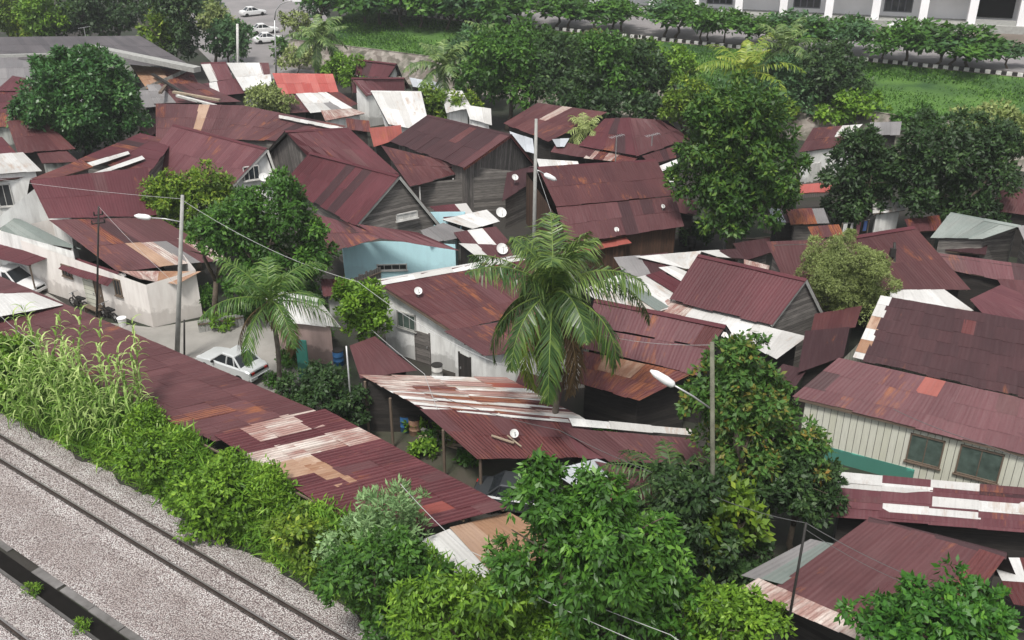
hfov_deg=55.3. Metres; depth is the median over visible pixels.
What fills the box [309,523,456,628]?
leafy tree
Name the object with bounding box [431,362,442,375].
water drum
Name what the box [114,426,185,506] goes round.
bank shrub
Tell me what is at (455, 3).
roadside tree
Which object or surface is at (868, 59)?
guard rail
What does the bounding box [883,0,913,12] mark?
window
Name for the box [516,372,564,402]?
lean to
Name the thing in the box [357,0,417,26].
roadside tree
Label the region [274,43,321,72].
tree
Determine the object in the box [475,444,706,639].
mango tree
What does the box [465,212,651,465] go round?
coconut palm
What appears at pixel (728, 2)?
window
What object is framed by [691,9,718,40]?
roadside tree
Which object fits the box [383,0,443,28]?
roadside tree
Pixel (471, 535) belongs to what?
tin shed
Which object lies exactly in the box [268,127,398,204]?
tin roof house
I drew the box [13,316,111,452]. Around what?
giant reed
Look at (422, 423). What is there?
yard shrub
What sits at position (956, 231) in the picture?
tin roof house
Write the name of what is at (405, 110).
tin roof house
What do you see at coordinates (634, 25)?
road
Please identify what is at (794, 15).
roadside tree
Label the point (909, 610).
leafy tree
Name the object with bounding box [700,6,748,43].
roadside tree
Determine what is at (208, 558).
railway track
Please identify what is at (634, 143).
tin roof house
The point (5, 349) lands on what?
bank shrub
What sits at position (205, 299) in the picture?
yard shrub
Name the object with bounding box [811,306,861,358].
lean to
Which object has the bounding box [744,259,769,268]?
lean to
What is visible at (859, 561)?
power line
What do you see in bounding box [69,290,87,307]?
motorcycle
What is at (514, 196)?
lean to
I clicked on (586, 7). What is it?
roadside tree
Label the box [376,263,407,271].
window
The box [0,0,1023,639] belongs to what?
ground
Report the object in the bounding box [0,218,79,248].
canopy roof
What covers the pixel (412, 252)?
tin roof house
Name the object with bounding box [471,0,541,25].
roadside tree
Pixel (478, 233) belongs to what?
canopy roof
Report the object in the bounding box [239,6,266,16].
parked car
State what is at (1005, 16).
white building
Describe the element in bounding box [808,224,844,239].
lean to
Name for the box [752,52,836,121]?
belt tree
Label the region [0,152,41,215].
tin roof house
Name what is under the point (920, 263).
tin roof house
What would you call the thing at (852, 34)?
roadside tree
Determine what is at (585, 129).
fan palm
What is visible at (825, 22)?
roadside tree
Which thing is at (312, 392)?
hedge shrub
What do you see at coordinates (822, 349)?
lean to
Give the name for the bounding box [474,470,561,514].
parked car
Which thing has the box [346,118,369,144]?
lean to
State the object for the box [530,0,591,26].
roadside tree
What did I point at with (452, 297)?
tin roof house
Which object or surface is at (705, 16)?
roadside tree
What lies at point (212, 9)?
tree
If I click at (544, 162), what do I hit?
canopy roof
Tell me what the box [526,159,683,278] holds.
tin roof house
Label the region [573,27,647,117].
belt tree
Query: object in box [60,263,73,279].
window
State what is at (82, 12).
tree
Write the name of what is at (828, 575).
tin roof house
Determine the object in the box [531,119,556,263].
street lamp
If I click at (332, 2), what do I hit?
roadside tree
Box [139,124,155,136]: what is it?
lean to
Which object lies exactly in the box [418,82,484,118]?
leafy tree
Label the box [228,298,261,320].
yard shrub
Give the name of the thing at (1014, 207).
tin roof house
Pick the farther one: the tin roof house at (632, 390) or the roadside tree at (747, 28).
the roadside tree at (747, 28)
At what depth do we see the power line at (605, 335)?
41.75 m
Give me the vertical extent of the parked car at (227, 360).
1.439 m
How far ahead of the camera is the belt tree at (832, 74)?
93.31 m
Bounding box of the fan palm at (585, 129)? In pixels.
[568,112,602,144]
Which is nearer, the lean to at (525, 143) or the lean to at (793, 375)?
the lean to at (793, 375)
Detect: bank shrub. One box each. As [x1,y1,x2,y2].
[0,332,34,404]
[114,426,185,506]
[162,456,271,545]
[260,497,336,581]
[310,527,346,572]
[343,585,465,639]
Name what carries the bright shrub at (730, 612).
on the ground at (500, 114)
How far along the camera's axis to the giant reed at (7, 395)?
47.75 m
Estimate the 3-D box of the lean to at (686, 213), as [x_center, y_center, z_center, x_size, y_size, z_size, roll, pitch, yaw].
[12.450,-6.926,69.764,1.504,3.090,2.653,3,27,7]
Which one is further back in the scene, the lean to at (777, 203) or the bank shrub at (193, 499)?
the lean to at (777, 203)
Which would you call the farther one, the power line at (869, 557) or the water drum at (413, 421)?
the water drum at (413, 421)
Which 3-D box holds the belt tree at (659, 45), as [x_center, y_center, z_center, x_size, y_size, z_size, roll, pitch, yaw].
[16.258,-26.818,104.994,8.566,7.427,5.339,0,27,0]
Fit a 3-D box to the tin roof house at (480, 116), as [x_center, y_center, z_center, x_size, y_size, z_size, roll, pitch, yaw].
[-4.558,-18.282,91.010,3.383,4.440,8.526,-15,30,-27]
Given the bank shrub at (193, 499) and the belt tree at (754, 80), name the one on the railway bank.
the bank shrub at (193, 499)
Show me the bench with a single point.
(88, 307)
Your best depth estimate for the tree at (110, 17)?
125.02 m
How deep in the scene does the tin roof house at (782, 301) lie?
53.17 m
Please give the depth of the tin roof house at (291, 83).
98.94 m
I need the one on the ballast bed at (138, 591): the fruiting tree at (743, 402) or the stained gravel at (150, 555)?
the stained gravel at (150, 555)
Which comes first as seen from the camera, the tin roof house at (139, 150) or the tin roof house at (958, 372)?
the tin roof house at (958, 372)
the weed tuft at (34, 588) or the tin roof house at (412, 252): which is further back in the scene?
the tin roof house at (412, 252)
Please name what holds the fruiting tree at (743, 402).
on the ground at (500, 114)
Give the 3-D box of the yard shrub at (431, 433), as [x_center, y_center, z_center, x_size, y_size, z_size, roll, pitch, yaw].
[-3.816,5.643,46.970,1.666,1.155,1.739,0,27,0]
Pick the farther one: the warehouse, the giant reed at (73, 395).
the warehouse
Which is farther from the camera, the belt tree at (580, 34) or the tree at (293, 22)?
the tree at (293, 22)
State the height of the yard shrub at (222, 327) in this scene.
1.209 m
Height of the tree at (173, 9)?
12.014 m
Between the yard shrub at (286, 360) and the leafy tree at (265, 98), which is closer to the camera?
the yard shrub at (286, 360)
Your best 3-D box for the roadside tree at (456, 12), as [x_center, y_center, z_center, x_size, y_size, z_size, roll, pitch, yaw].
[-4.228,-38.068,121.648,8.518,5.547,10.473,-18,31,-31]
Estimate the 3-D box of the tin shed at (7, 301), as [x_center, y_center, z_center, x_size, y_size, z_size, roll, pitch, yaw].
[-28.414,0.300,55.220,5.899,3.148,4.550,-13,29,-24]
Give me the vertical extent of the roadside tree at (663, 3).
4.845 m
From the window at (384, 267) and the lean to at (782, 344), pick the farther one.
the window at (384, 267)
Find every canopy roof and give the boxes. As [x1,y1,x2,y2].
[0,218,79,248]
[420,203,512,264]
[537,159,677,197]
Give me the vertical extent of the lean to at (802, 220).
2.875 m
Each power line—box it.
[0,179,179,198]
[99,207,172,281]
[184,201,519,371]
[372,330,437,409]
[400,484,677,639]
[437,395,805,522]
[461,558,632,639]
[536,168,677,344]
[807,530,1018,639]
[808,524,1023,630]
[894,409,1023,459]
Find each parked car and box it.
[0,263,47,291]
[195,345,269,381]
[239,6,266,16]
[252,23,278,34]
[253,32,281,43]
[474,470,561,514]
[887,18,906,26]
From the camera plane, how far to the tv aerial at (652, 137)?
78.72 m
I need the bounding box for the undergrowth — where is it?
[0,334,600,639]
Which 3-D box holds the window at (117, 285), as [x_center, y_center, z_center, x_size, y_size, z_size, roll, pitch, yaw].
[-23.687,-1.907,58.684,0.720,1.160,0.120,15,30,27]
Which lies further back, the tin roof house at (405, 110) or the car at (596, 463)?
the tin roof house at (405, 110)
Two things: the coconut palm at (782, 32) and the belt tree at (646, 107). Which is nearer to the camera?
the belt tree at (646, 107)
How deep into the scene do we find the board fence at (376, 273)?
62.94 m
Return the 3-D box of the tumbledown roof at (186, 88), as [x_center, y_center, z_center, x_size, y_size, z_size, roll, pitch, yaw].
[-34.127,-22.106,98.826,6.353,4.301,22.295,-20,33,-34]
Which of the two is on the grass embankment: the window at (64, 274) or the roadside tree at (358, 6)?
the roadside tree at (358, 6)
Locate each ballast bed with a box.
[0,413,384,639]
[0,573,91,639]
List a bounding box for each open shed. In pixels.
[359,374,621,483]
[701,238,770,263]
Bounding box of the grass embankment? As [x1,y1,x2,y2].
[292,11,1023,123]
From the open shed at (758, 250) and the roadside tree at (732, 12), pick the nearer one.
the open shed at (758, 250)
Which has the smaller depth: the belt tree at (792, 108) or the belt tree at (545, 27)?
the belt tree at (792, 108)
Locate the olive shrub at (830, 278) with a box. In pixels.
[795,228,903,325]
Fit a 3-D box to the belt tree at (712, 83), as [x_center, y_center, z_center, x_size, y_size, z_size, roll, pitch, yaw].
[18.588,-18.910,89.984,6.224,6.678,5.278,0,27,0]
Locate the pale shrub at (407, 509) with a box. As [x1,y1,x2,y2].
[337,474,434,553]
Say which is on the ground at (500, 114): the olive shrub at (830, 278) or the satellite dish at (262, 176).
the olive shrub at (830, 278)
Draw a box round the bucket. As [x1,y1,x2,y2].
[116,316,125,326]
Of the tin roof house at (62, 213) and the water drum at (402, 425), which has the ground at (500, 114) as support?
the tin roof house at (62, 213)
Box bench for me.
[82,304,100,316]
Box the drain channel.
[0,540,143,639]
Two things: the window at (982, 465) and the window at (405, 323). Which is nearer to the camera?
the window at (982, 465)
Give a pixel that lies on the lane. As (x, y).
(197, 343)
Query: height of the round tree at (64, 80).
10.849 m
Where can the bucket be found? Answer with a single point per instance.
(120, 319)
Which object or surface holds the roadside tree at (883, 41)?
on the ground at (1017, 37)
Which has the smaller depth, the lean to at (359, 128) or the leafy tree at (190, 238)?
the leafy tree at (190, 238)
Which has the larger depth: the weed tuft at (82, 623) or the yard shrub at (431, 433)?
the yard shrub at (431, 433)
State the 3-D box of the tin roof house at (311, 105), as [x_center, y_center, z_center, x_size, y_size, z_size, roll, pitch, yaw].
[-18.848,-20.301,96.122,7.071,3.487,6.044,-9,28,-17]
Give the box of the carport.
[0,244,71,288]
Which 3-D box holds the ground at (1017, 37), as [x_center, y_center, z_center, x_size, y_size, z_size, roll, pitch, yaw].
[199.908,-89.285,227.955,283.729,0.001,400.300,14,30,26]
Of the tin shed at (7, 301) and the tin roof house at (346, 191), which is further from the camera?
the tin roof house at (346, 191)
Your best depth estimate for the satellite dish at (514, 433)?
42.67 m
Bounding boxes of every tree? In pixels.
[0,0,43,36]
[2,42,154,157]
[11,0,77,36]
[52,0,105,35]
[81,0,152,35]
[135,2,189,51]
[137,159,237,270]
[139,0,206,61]
[184,204,259,317]
[186,0,241,61]
[196,0,226,23]
[199,164,341,306]
[201,12,258,69]
[243,80,299,113]
[269,34,288,58]
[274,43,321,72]
[277,9,310,33]
[283,0,345,20]
[295,1,336,18]
[304,0,353,21]
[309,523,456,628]
[320,50,374,99]
[327,0,377,22]
[349,0,402,24]
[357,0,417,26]
[375,550,557,639]
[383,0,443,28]
[412,0,465,29]
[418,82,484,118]
[433,0,508,30]
[446,22,501,102]
[447,0,501,22]
[448,15,553,130]
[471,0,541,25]
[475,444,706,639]
[511,23,585,66]
[524,29,618,107]
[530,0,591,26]
[530,77,674,123]
[532,0,607,27]
[565,27,633,57]
[566,1,617,28]
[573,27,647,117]
[583,0,647,29]
[597,0,644,31]
[608,35,677,118]
[631,455,778,607]
[635,35,697,78]
[640,0,694,36]
[641,40,702,121]
[642,0,700,37]
[657,72,711,162]
[662,67,814,261]
[674,328,838,554]
[676,74,789,104]
[682,3,726,40]
[682,76,737,102]
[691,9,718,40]
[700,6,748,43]
[717,427,851,549]
[719,11,771,39]
[745,18,831,45]
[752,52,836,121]
[762,88,800,137]
[768,7,824,49]
[787,13,877,41]
[789,37,877,104]
[812,87,892,125]
[814,123,906,233]
[826,12,876,47]
[833,552,1022,639]
[856,27,909,58]
[876,15,955,61]
[882,106,1023,249]
[889,99,949,130]
[901,29,993,64]
[928,21,1016,65]
[932,34,1008,67]
[942,98,1023,188]
[988,39,1023,68]
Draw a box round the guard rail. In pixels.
[380,11,1023,76]
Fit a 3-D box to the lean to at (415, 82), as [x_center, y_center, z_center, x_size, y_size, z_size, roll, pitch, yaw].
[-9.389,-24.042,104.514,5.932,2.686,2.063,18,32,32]
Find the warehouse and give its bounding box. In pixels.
[0,36,200,124]
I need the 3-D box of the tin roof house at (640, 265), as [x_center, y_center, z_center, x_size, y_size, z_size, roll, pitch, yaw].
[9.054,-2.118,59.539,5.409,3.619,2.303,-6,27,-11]
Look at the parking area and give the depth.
150.50 m
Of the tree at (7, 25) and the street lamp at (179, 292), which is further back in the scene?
the tree at (7, 25)
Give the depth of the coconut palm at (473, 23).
107.46 m
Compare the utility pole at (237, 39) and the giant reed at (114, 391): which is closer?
the giant reed at (114, 391)
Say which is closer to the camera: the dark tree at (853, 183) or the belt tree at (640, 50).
the dark tree at (853, 183)
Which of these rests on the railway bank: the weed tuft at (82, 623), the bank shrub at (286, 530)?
the bank shrub at (286, 530)
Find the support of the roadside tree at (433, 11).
on the grass embankment
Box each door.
[82,278,95,306]
[93,281,104,309]
[414,329,430,364]
[458,351,471,376]
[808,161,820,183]
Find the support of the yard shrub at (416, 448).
on the yard at (469, 475)
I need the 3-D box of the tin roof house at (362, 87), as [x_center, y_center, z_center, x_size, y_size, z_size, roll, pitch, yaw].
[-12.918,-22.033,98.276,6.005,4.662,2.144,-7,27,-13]
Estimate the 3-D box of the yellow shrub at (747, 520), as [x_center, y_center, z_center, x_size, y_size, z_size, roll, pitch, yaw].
[8.336,8.166,36.766,3.209,5.752,2.313,0,27,0]
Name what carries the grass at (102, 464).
on the railway bank
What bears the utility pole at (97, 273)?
on the ground at (500, 114)
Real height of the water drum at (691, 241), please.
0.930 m
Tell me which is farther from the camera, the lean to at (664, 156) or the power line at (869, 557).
the lean to at (664, 156)
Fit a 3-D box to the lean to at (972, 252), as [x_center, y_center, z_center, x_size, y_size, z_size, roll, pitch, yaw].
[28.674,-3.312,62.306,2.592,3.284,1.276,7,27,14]
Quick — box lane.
[39,291,300,396]
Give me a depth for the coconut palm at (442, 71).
96.82 m
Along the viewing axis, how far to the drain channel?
37.56 m
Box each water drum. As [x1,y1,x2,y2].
[332,347,343,366]
[400,416,408,432]
[408,416,420,436]
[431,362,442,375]
[687,235,695,250]
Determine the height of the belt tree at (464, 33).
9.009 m
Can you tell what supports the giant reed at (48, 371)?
on the railway bank
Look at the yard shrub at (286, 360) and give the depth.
53.55 m
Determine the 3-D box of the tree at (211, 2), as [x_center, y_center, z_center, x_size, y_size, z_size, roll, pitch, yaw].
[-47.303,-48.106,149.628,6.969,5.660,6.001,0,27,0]
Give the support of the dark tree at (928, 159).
on the ground at (500, 114)
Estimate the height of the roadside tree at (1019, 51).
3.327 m
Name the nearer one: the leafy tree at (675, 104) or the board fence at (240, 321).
the board fence at (240, 321)
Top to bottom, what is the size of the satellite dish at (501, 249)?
0.808 m
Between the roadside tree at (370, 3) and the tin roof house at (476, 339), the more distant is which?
the roadside tree at (370, 3)
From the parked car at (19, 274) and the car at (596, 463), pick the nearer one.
the car at (596, 463)
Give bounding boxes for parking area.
[191,0,328,78]
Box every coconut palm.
[198,256,339,395]
[286,14,347,73]
[402,39,475,97]
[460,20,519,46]
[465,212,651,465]
[685,32,805,119]
[738,16,827,77]
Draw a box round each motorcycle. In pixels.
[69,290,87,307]
[98,300,117,321]
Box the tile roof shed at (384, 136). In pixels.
[369,125,401,165]
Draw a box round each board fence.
[197,314,243,332]
[348,267,380,282]
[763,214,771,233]
[797,180,840,197]
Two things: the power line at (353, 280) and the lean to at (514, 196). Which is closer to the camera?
the power line at (353, 280)
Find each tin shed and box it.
[0,293,62,321]
[421,529,487,603]
[450,512,543,593]
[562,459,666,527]
[769,208,791,240]
[872,199,905,231]
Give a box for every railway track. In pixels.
[0,431,349,639]
[0,610,38,639]
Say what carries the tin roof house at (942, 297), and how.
on the ground at (500, 114)
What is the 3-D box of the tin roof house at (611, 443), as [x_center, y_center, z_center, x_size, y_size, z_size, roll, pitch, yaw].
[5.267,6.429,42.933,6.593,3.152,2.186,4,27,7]
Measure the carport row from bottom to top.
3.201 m
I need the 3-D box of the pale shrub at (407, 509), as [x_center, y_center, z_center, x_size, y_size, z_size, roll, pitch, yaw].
[-4.660,8.325,36.743,3.487,5.487,2.906,-22,34,-37]
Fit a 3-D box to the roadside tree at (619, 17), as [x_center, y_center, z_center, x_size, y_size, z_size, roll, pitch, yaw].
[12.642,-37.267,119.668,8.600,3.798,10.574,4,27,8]
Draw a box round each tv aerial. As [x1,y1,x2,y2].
[610,134,624,161]
[644,133,660,145]
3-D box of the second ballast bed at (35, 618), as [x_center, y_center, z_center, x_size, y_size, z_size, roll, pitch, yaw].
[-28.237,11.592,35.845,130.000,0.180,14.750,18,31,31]
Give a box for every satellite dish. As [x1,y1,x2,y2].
[259,173,267,180]
[414,287,421,296]
[496,207,505,218]
[497,243,507,253]
[510,429,518,441]
[512,174,517,182]
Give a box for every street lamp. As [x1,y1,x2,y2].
[134,195,183,352]
[274,0,301,84]
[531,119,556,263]
[650,341,715,584]
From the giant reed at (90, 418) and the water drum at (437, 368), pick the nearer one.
the giant reed at (90, 418)
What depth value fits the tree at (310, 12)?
143.35 m
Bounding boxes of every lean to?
[0,137,15,153]
[139,90,155,123]
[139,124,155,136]
[320,278,346,329]
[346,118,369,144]
[350,336,416,410]
[409,77,441,104]
[502,166,533,227]
[510,131,533,157]
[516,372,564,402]
[574,238,630,280]
[642,146,675,165]
[662,299,803,390]
[677,198,697,246]
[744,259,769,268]
[765,177,796,214]
[774,364,806,422]
[786,208,828,240]
[797,327,849,416]
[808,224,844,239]
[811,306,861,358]
[904,215,940,246]
[946,245,986,257]
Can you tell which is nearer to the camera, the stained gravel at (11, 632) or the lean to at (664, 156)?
the stained gravel at (11, 632)
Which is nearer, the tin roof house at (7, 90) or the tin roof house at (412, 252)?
the tin roof house at (412, 252)
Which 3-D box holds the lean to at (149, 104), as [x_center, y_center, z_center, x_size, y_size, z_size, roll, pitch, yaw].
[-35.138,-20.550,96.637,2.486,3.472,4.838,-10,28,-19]
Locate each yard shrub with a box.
[198,283,212,310]
[198,311,235,331]
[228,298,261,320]
[262,369,295,388]
[274,346,297,370]
[401,416,430,432]
[406,436,440,461]
[416,425,446,449]
[441,433,456,445]
[452,447,484,467]
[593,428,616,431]
[675,218,713,245]
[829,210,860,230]
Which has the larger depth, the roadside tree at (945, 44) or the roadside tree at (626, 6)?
the roadside tree at (626, 6)
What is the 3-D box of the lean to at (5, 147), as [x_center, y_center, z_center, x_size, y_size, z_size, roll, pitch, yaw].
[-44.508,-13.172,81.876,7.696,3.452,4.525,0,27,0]
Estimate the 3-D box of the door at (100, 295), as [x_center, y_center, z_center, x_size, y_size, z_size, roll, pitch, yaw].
[-25.352,-1.510,59.997,0.660,2.080,0.094,15,30,27]
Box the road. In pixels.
[383,3,1023,71]
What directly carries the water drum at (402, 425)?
on the yard at (469, 475)
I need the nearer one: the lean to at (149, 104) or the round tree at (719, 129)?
the round tree at (719, 129)
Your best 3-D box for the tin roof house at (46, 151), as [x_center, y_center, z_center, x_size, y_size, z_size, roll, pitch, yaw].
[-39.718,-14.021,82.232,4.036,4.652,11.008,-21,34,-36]
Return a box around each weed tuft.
[20,581,42,598]
[72,616,93,635]
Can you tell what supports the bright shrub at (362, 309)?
on the ground at (500, 114)
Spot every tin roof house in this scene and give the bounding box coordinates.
[0,76,31,152]
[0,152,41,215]
[0,167,226,326]
[7,120,76,175]
[32,133,168,217]
[156,103,345,155]
[159,124,276,219]
[201,62,245,105]
[227,63,271,109]
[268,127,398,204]
[272,73,337,102]
[282,92,357,121]
[291,152,439,261]
[314,212,464,278]
[321,90,426,131]
[351,77,410,126]
[355,59,401,76]
[376,255,577,372]
[381,115,537,211]
[444,91,491,128]
[444,317,585,388]
[504,103,606,166]
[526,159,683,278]
[551,118,687,166]
[560,418,708,475]
[578,299,730,435]
[584,265,686,310]
[614,251,700,279]
[670,254,822,363]
[741,517,1015,639]
[767,226,970,331]
[792,296,1023,486]
[799,121,901,193]
[830,472,1023,605]
[890,289,973,310]
[930,212,1023,263]
[939,253,1023,319]
[988,189,1023,257]
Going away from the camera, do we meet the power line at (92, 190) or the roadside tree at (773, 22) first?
the power line at (92, 190)
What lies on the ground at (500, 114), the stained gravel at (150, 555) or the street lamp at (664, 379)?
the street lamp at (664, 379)
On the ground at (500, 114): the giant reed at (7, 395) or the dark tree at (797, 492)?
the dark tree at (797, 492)
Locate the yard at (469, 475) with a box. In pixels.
[375,431,520,487]
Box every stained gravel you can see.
[0,438,340,639]
[0,462,288,639]
[0,619,29,639]
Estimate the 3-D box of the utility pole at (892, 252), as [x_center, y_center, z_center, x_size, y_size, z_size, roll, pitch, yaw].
[22.346,-1.991,57.238,1.135,5.474,0.200,0,27,0]
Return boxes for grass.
[0,406,372,619]
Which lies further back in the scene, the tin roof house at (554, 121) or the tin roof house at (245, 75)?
the tin roof house at (245, 75)
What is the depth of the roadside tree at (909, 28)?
100.44 m
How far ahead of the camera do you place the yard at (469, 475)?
45.85 m
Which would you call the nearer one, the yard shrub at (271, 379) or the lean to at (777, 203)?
the yard shrub at (271, 379)
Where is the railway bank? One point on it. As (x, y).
(220, 444)
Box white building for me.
[599,0,1023,34]
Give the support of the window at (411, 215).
in the tin roof house at (346, 191)
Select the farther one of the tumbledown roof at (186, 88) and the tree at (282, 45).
the tree at (282, 45)
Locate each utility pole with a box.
[91,206,104,317]
[183,320,184,354]
[236,24,238,62]
[345,346,352,423]
[784,522,807,639]
[889,242,896,261]
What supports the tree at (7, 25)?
on the ground at (500, 114)
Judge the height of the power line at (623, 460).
2.111 m
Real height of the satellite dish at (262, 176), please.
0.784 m
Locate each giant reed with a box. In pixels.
[0,302,90,437]
[0,352,39,428]
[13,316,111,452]
[54,314,157,455]
[73,377,142,444]
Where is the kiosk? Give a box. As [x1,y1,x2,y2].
[266,288,340,377]
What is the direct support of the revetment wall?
on the ground at (500, 114)
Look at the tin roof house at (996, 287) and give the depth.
56.86 m
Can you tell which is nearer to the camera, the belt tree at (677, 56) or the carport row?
the carport row
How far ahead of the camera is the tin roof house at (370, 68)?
104.16 m
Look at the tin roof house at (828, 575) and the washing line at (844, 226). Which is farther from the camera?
the washing line at (844, 226)
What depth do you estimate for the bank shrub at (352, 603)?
34.24 m
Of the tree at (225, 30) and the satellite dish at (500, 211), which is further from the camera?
the tree at (225, 30)
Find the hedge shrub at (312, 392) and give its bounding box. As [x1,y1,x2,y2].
[274,358,372,425]
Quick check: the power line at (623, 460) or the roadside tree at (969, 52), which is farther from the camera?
the roadside tree at (969, 52)
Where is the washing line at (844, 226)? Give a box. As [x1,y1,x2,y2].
[841,219,869,233]
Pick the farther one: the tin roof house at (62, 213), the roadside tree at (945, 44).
the roadside tree at (945, 44)
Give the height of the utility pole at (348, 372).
5.058 m
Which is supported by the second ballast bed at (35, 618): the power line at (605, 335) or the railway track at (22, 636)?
the railway track at (22, 636)
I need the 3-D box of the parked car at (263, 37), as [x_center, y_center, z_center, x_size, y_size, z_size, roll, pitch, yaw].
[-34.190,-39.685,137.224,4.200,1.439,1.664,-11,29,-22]
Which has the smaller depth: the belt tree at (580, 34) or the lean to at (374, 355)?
the lean to at (374, 355)
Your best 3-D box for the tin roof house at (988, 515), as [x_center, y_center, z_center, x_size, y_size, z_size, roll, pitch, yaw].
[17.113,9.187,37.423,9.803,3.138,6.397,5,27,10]
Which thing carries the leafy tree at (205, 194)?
on the ground at (500, 114)
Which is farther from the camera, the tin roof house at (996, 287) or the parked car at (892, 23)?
the parked car at (892, 23)
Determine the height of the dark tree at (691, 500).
6.443 m
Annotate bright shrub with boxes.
[329,276,394,341]
[649,574,797,639]
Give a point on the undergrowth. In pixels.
(147, 415)
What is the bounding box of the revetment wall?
[281,39,1023,170]
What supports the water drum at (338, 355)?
on the ground at (500, 114)
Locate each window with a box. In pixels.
[0,184,13,207]
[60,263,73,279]
[112,278,123,298]
[242,165,259,182]
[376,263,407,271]
[395,210,418,222]
[396,310,416,333]
[706,0,732,4]
[793,0,820,8]
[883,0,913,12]
[903,432,945,470]
[952,444,1004,484]
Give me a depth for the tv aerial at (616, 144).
76.69 m
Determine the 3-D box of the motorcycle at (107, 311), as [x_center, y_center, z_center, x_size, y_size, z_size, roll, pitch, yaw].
[-24.523,-0.483,59.190,0.671,1.073,1.777,-21,33,-36]
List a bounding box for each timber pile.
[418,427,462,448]
[742,236,770,241]
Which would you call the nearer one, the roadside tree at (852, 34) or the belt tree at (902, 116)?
the belt tree at (902, 116)
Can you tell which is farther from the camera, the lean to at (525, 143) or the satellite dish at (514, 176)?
the lean to at (525, 143)
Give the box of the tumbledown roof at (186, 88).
[131,65,240,104]
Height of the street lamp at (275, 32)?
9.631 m
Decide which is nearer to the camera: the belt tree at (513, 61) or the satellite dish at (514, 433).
the satellite dish at (514, 433)
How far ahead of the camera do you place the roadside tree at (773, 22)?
106.92 m
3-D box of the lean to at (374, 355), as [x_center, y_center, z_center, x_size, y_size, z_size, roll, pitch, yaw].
[-6.897,3.146,49.653,2.475,3.026,3.779,-22,34,-37]
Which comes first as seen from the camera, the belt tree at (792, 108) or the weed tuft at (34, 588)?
the weed tuft at (34, 588)
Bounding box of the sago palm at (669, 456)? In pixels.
[601,438,729,540]
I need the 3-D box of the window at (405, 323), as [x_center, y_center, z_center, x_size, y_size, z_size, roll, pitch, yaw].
[-5.848,0.102,53.994,1.420,1.060,0.120,16,31,29]
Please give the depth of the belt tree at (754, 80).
91.54 m
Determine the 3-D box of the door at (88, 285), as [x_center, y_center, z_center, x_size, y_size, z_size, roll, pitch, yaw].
[-26.034,-1.689,60.357,1.010,2.080,0.094,15,30,27]
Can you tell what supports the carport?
on the lane
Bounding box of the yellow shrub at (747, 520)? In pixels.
[700,471,775,587]
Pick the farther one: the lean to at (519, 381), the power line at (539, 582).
the lean to at (519, 381)
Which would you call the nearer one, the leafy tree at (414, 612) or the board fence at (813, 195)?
the leafy tree at (414, 612)
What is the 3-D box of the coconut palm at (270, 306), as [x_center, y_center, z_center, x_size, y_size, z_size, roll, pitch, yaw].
[-11.943,0.676,49.196,6.370,7.905,6.511,0,27,0]
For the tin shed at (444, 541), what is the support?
on the ground at (500, 114)
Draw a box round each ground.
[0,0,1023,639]
[355,0,1023,77]
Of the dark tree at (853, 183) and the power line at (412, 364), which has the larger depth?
the dark tree at (853, 183)
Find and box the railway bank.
[2,384,680,639]
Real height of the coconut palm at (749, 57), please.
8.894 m
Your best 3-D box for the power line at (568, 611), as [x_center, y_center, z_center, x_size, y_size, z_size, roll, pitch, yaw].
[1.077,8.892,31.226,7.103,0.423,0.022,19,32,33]
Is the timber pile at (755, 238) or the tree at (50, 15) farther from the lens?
the tree at (50, 15)
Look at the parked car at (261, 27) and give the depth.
142.94 m
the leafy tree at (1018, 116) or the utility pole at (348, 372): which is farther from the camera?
the leafy tree at (1018, 116)
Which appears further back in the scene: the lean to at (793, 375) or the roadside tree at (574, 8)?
the roadside tree at (574, 8)
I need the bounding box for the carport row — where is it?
[0,276,505,530]
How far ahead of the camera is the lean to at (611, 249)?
64.37 m
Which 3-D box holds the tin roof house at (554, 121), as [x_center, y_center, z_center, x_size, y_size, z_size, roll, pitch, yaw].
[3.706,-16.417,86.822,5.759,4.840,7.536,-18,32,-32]
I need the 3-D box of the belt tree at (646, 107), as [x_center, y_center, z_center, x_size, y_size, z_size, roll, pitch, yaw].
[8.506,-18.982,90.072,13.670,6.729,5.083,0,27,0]
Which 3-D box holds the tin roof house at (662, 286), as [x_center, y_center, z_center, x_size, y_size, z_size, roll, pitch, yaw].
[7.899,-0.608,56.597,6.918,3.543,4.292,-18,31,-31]
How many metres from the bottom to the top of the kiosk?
3.862 m
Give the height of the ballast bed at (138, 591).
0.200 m
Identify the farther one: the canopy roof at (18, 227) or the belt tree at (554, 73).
the belt tree at (554, 73)
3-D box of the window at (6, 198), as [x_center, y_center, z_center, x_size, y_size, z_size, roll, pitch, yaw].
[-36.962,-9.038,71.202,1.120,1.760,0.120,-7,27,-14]
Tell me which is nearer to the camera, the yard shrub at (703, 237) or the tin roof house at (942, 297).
the tin roof house at (942, 297)
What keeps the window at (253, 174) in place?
in the tin roof house at (246, 164)
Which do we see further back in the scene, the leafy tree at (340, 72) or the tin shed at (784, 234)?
the leafy tree at (340, 72)

